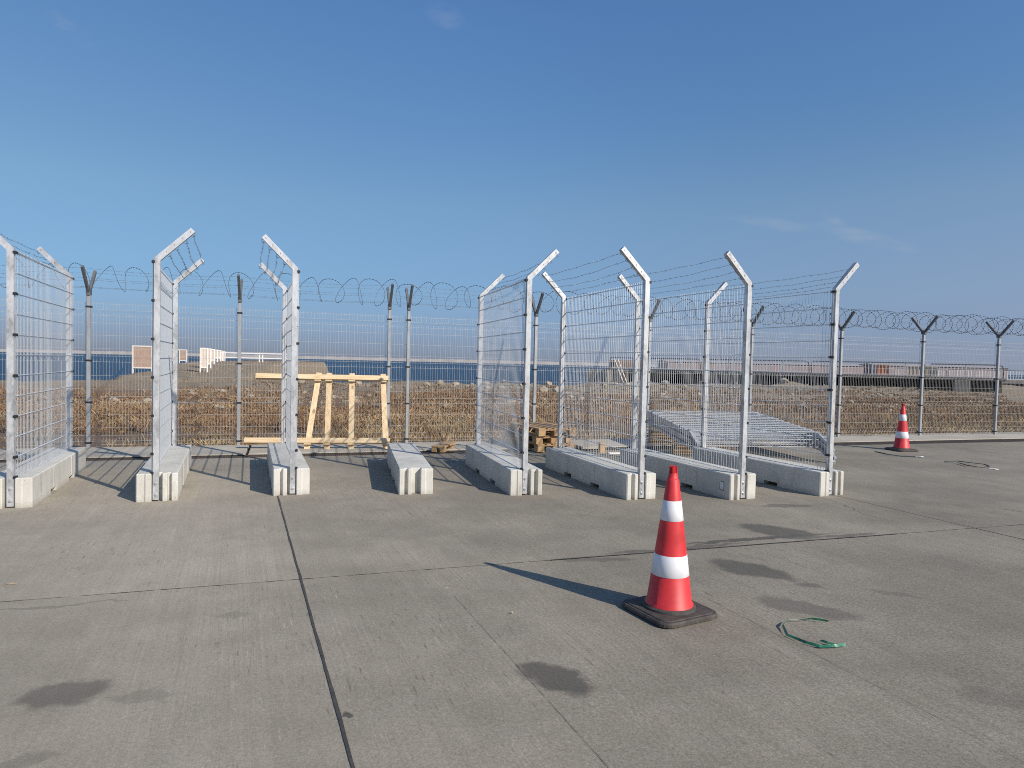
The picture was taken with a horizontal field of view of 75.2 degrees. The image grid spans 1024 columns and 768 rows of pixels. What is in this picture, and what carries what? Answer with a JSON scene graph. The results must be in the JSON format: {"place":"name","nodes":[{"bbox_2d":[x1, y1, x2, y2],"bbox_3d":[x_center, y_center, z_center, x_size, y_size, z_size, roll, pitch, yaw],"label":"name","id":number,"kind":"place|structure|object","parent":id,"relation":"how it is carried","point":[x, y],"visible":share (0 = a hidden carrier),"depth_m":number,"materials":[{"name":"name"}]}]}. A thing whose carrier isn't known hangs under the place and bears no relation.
{"place":"outdoors","nodes":[
{"label":"outdoors","id":0,"kind":"place"},
{"bbox_2d":[0,442,1023,767],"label":"concrete apron","id":1,"kind":"object","parent":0,"point":[344,612],"visible":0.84,"depth_m":4.22,"materials":[{"name":"grey concrete"}]},
{"bbox_2d":[0,234,85,508],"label":"fence barrier","id":2,"kind":"object","parent":1,"relation":"on","point":[33,480],"visible":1,"depth_m":7.48,"materials":[{"name":"metal"}]},
{"bbox_2d":[136,228,204,502],"bbox_3d":[-4.378,-0.273,8.649,0.582,3.088,2.615,1,2,-23],"label":"fence barrier","id":3,"kind":"object","parent":1,"relation":"on","point":[162,473],"visible":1,"depth_m":8.21,"materials":[{"name":"metal"}]},
{"bbox_2d":[259,234,309,495],"bbox_3d":[-3.163,-0.260,9.121,0.582,3.088,2.615,1,2,-22],"label":"fence barrier","id":4,"kind":"object","parent":1,"relation":"on","point":[289,469],"visible":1,"depth_m":8.06,"materials":[{"name":"metal"}]},
{"bbox_2d":[387,443,432,494],"bbox_3d":[-1.490,1.155,9.469,0.426,0.317,2.615,1,2,-14],"label":"concrete block","id":5,"kind":"object","parent":1,"relation":"on","point":[410,468],"depth_m":8.35,"materials":[{"name":"white concrete"}]},
{"bbox_2d":[465,249,558,495],"bbox_3d":[-0.079,-0.200,9.537,0.582,3.088,2.615,1,2,-16],"label":"fence barrier","id":6,"kind":"object","parent":1,"relation":"on","point":[510,474],"visible":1,"depth_m":8.93,"materials":[{"name":"metal"}]},
{"bbox_2d":[0,439,1023,462],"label":"drain channel","id":7,"kind":"object","parent":1,"relation":"on","point":[610,448],"visible":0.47,"depth_m":12.27,"materials":[{"name":"grey concrete"}]},
{"bbox_2d":[541,246,655,499],"bbox_3d":[1.124,-0.167,9.377,0.582,3.088,2.615,1,2,-20],"label":"fence barrier","id":8,"kind":"object","parent":1,"relation":"on","point":[622,480],"visible":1,"depth_m":9.00,"materials":[{"name":"metal"}]},
{"bbox_2d":[622,465,716,628],"bbox_3d":[1.066,1.039,4.460,0.490,0.989,0.490,0,2,-28],"label":"traffic cone","id":9,"kind":"object","parent":1,"relation":"on","point":[667,602],"visible":1,"depth_m":4.37,"materials":[{"name":"red plastic"}]},
{"bbox_2d":[617,251,755,499],"bbox_3d":[2.377,-0.141,9.501,0.582,3.088,2.615,1,2,-22],"label":"fence barrier","id":10,"kind":"object","parent":1,"relation":"on","point":[723,482],"visible":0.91,"depth_m":8.99,"materials":[{"name":"metal"}]},
{"bbox_2d":[671,444,735,453],"bbox_3d":[3.654,1.250,12.699,1.220,0.165,0.140,1,2,-6],"label":"bearer","id":11,"kind":"object","parent":1,"relation":"on","point":[684,449],"visible":0.31,"depth_m":12.60,"materials":[{"name":"brown wood"}]},
{"bbox_2d":[647,422,835,463],"bbox_3d":[4.335,1.109,13.151,2.470,0.225,3.127,1,6,-6],"label":"spare fencing","id":12,"kind":"object","parent":1,"relation":"on","point":[679,440],"visible":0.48,"depth_m":12.39,"materials":[{"name":"metal"}]},
{"bbox_2d":[647,419,836,459],"bbox_3d":[4.355,1.040,13.168,2.470,0.225,3.127,1,6,-6],"label":"spare fencing","id":13,"kind":"object","parent":12,"relation":"on","point":[717,441],"visible":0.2,"depth_m":12.46,"materials":[{"name":"metal"}]},
{"bbox_2d":[647,416,834,455],"bbox_3d":[4.327,0.972,13.148,2.470,0.225,3.127,1,6,-5],"label":"spare fencing","id":14,"kind":"object","parent":13,"relation":"on","point":[681,434],"visible":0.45,"depth_m":12.37,"materials":[{"name":"metal"}]},
{"bbox_2d":[646,413,834,451],"bbox_3d":[4.330,0.903,13.179,2.470,0.225,3.127,1,6,-7],"label":"spare fencing","id":15,"kind":"object","parent":14,"relation":"on","point":[661,421],"visible":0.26,"depth_m":12.57,"materials":[{"name":"metal"}]},
{"bbox_2d":[646,410,825,446],"bbox_3d":[4.294,0.835,13.167,2.470,0.225,3.127,1,6,-6],"label":"spare fencing","id":16,"kind":"object","parent":15,"relation":"on","point":[692,435],"visible":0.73,"depth_m":13.02,"materials":[{"name":"metal"}]},
{"bbox_2d":[692,262,858,496],"bbox_3d":[3.799,-0.121,9.934,0.582,3.088,2.615,1,2,-24],"label":"fence barrier","id":17,"kind":"object","parent":1,"relation":"on","point":[820,481],"visible":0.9,"depth_m":9.31,"materials":[{"name":"metal"}]},
{"bbox_2d":[782,618,845,647],"bbox_3d":[1.865,1.543,4.157,0.325,0.024,0.446,2,2,10],"label":"plastic strap","id":18,"kind":"object","parent":1,"relation":"on","point":[811,643],"visible":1,"depth_m":4.02,"materials":[{"name":"green plastic"}]},
{"bbox_2d":[874,451,918,456],"bbox_3d":[7.572,1.385,13.068,0.815,0.047,0.159,3,2,32],"label":"plastic strap","id":19,"kind":"object","parent":1,"relation":"on","point":[896,455],"visible":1,"depth_m":13.03,"materials":[{"name":"plastic"}]},
{"bbox_2d":[884,403,918,451],"bbox_3d":[8.201,0.904,13.980,0.490,0.989,0.490,1,2,-12],"label":"traffic cone","id":20,"kind":"object","parent":1,"relation":"on","point":[901,442],"visible":1,"depth_m":13.90,"materials":[{"name":"red plastic"}]},
{"bbox_2d":[944,461,989,467],"bbox_3d":[8.257,1.441,11.985,0.539,0.037,0.636,1,2,0],"label":"plastic strap","id":21,"kind":"object","parent":1,"relation":"on","point":[967,462],"visible":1,"depth_m":12.08,"materials":[{"name":"plastic"}]},
{"bbox_2d":[0,360,1023,448],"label":"field","id":22,"kind":"structure","parent":0,"point":[308,367],"depth_m":35.79,"materials":[{"name":"brown plant"}]},
{"bbox_2d":[132,345,151,373],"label":"hoarding","id":23,"kind":"object","parent":22,"relation":"on","point":[145,356],"visible":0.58,"depth_m":51.96,"materials":[{"name":"beige wood"}]},
{"bbox_2d":[179,349,186,362],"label":"hoarding","id":24,"kind":"object","parent":22,"relation":"on","point":[183,355],"visible":0.82,"depth_m":77.94,"materials":[{"name":"beige wood"}]},
{"bbox_2d":[200,348,207,371],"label":"hoarding","id":25,"kind":"object","parent":22,"relation":"on","point":[204,365],"visible":0.79,"depth_m":51.97,"materials":[{"name":"white wood"}]},
{"bbox_2d":[208,348,211,367],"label":"hoarding","id":26,"kind":"object","parent":22,"relation":"on","point":[210,356],"visible":0.34,"depth_m":55.83,"materials":[{"name":"white"}]},
{"bbox_2d":[211,349,214,363],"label":"hoarding","id":27,"kind":"object","parent":22,"relation":"on","point":[213,356],"visible":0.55,"depth_m":60.51,"materials":[{"name":"white"}]},
{"bbox_2d":[221,352,286,361],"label":"guard rail","id":28,"kind":"object","parent":22,"relation":"on","point":[252,357],"visible":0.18,"depth_m":71.15,"materials":[{"name":"white metal"}]},
{"bbox_2d":[18,378,883,393],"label":"shore rocks","id":29,"kind":"object","parent":22,"relation":"on","point":[544,388],"visible":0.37,"depth_m":49.34,"materials":[{"name":"stone"}]},
{"bbox_2d":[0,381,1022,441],"bbox_3d":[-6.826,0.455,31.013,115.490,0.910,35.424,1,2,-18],"label":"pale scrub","id":30,"kind":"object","parent":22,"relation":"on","point":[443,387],"visible":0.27,"depth_m":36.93,"materials":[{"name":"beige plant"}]},
{"bbox_2d":[0,384,1023,435],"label":"dry scrub","id":31,"kind":"object","parent":22,"relation":"on","point":[220,411],"visible":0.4,"depth_m":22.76,"materials":[{"name":"brown plant"}]},
{"bbox_2d":[0,401,1023,447],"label":"dry grass","id":32,"kind":"structure","parent":22,"relation":"on","point":[432,427],"depth_m":18.26,"materials":[{"name":"plant"}]},
{"bbox_2d":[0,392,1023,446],"bbox_3d":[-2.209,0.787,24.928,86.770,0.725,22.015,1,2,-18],"label":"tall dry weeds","id":33,"kind":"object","parent":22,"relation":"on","point":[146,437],"visible":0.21,"depth_m":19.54,"materials":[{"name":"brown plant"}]},
{"bbox_2d":[28,388,1002,411],"bbox_3d":[-4.801,0.627,29.625,82.987,0.708,15.184,1,2,-18],"label":"rubble","id":34,"kind":"object","parent":22,"relation":"on","point":[147,399],"visible":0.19,"depth_m":31.62,"materials":[{"name":"stone"}]},
{"bbox_2d":[609,359,640,382],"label":"gantry","id":35,"kind":"object","parent":22,"relation":"on","point":[629,363],"visible":0.5,"depth_m":68.88,"materials":[{"name":"grey metal"}]},
{"bbox_2d":[606,357,1006,392],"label":"pier","id":36,"kind":"structure","parent":22,"relation":"on","point":[891,381],"depth_m":62.16,"materials":[{"name":"concrete"}]},
{"bbox_2d":[657,360,863,374],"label":"shed","id":37,"kind":"structure","parent":36,"relation":"on","point":[803,369],"depth_m":301.95,"materials":[{"name":"grey metal"}]},
{"bbox_2d":[877,364,888,373],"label":"container","id":38,"kind":"object","parent":36,"relation":"on","point":[879,370],"visible":0.45,"depth_m":62.28,"materials":[{"name":"grey metal"}]},
{"bbox_2d":[906,366,937,376],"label":"container","id":39,"kind":"object","parent":36,"relation":"on","point":[927,371],"visible":0.61,"depth_m":61.31,"materials":[{"name":"grey metal"}]},
{"bbox_2d":[859,363,1007,378],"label":"shed","id":40,"kind":"structure","parent":36,"relation":"on","point":[892,370],"depth_m":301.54,"materials":[{"name":"grey metal"}]},
{"bbox_2d":[0,352,1023,384],"bbox_3d":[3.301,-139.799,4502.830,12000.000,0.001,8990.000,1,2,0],"label":"sea","id":41,"kind":"structure","parent":0,"point":[114,368],"depth_m":235.10,"materials":[{"name":"blue liquid"}]},
{"bbox_2d":[0,349,657,366],"bbox_3d":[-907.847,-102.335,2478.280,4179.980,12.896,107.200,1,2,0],"label":"breakwater","id":42,"kind":"object","parent":41,"relation":"in","point":[307,357],"visible":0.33,"depth_m":2477.50,"materials":[{"name":"grey concrete"}]},
{"bbox_2d":[586,369,611,382],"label":"abutment","id":43,"kind":"object","parent":41,"relation":"in","point":[589,375],"visible":0.19,"depth_m":70.54,"materials":[{"name":"concrete"}]},
{"bbox_2d":[894,368,1023,385],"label":"pier","id":44,"kind":"structure","parent":41,"relation":"on","point":[1018,381],"depth_m":81.58,"materials":[{"name":"concrete"}]},
{"bbox_2d":[0,432,1023,459],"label":"concrete strip","id":45,"kind":"object","parent":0,"point":[140,451],"visible":0.28,"depth_m":12.31,"materials":[{"name":"grey concrete"}]},
{"bbox_2d":[244,372,389,448],"bbox_3d":[-3.526,0.493,12.264,2.530,1.396,0.703,1,2,-10],"label":"timber rack","id":46,"kind":"object","parent":45,"relation":"on","point":[327,440],"visible":0.88,"depth_m":12.29,"materials":[{"name":"brown wood"}]},
{"bbox_2d":[431,442,456,452],"bbox_3d":[-1.241,1.158,12.253,0.250,0.108,0.720,2,2,14],"label":"pallet offcut","id":47,"kind":"object","parent":45,"relation":"on","point":[443,446],"visible":1,"depth_m":12.00,"materials":[{"name":"beige wood"}]},
{"bbox_2d":[0,258,1023,447],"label":"perimeter fence","id":48,"kind":"object","parent":45,"relation":"on","point":[88,360],"visible":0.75,"depth_m":13.77,"materials":[{"name":"metal"}]},
{"bbox_2d":[510,438,574,451],"bbox_3d":[0.557,1.159,12.939,0.800,0.144,1.200,0,2,-27],"label":"pallet","id":49,"kind":"object","parent":45,"relation":"on","point":[539,447],"visible":0.47,"depth_m":12.48,"materials":[{"name":"beige wood"}]},
{"bbox_2d":[507,429,571,443],"bbox_3d":[0.505,1.012,12.957,0.800,0.144,1.200,0,2,-29],"label":"pallet","id":50,"kind":"object","parent":49,"relation":"on","point":[541,440],"visible":0.45,"depth_m":12.48,"materials":[{"name":"beige wood"}]},
{"bbox_2d":[510,422,575,435],"bbox_3d":[0.590,0.870,12.918,0.800,0.144,1.200,0,2,-26],"label":"pallet","id":51,"kind":"object","parent":50,"relation":"on","point":[540,428],"visible":0.67,"depth_m":12.55,"materials":[{"name":"beige wood"}]},
{"bbox_2d":[573,441,597,448],"bbox_3d":[1.452,1.221,13.295,0.480,0.045,0.840,1,2,-19],"label":"paving slab","id":52,"kind":"object","parent":45,"relation":"on","point":[585,446],"depth_m":13.05,"materials":[{"name":"concrete"}]},
{"bbox_2d":[648,430,768,444],"bbox_3d":[4.209,1.144,14.208,2.620,0.270,0.140,1,2,-6],"label":"bearer","id":53,"kind":"object","parent":45,"relation":"on","point":[654,434],"visible":0.21,"depth_m":14.03,"materials":[{"name":"brown wood"}]},
{"bbox_2d":[0,0,1023,374],"label":"sky","id":54,"kind":"structure","parent":0,"point":[456,143],"materials":[{"name":"blue"}]},
{"bbox_2d":[598,442,604,452],"bbox_3d":[1.692,1.195,12.563,0.110,0.190,0.100,1,2,-20],"label":"timber block","id":55,"kind":"object","parent":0,"point":[599,449],"depth_m":12.52,"materials":[{"name":"beige wood"}]}
]}

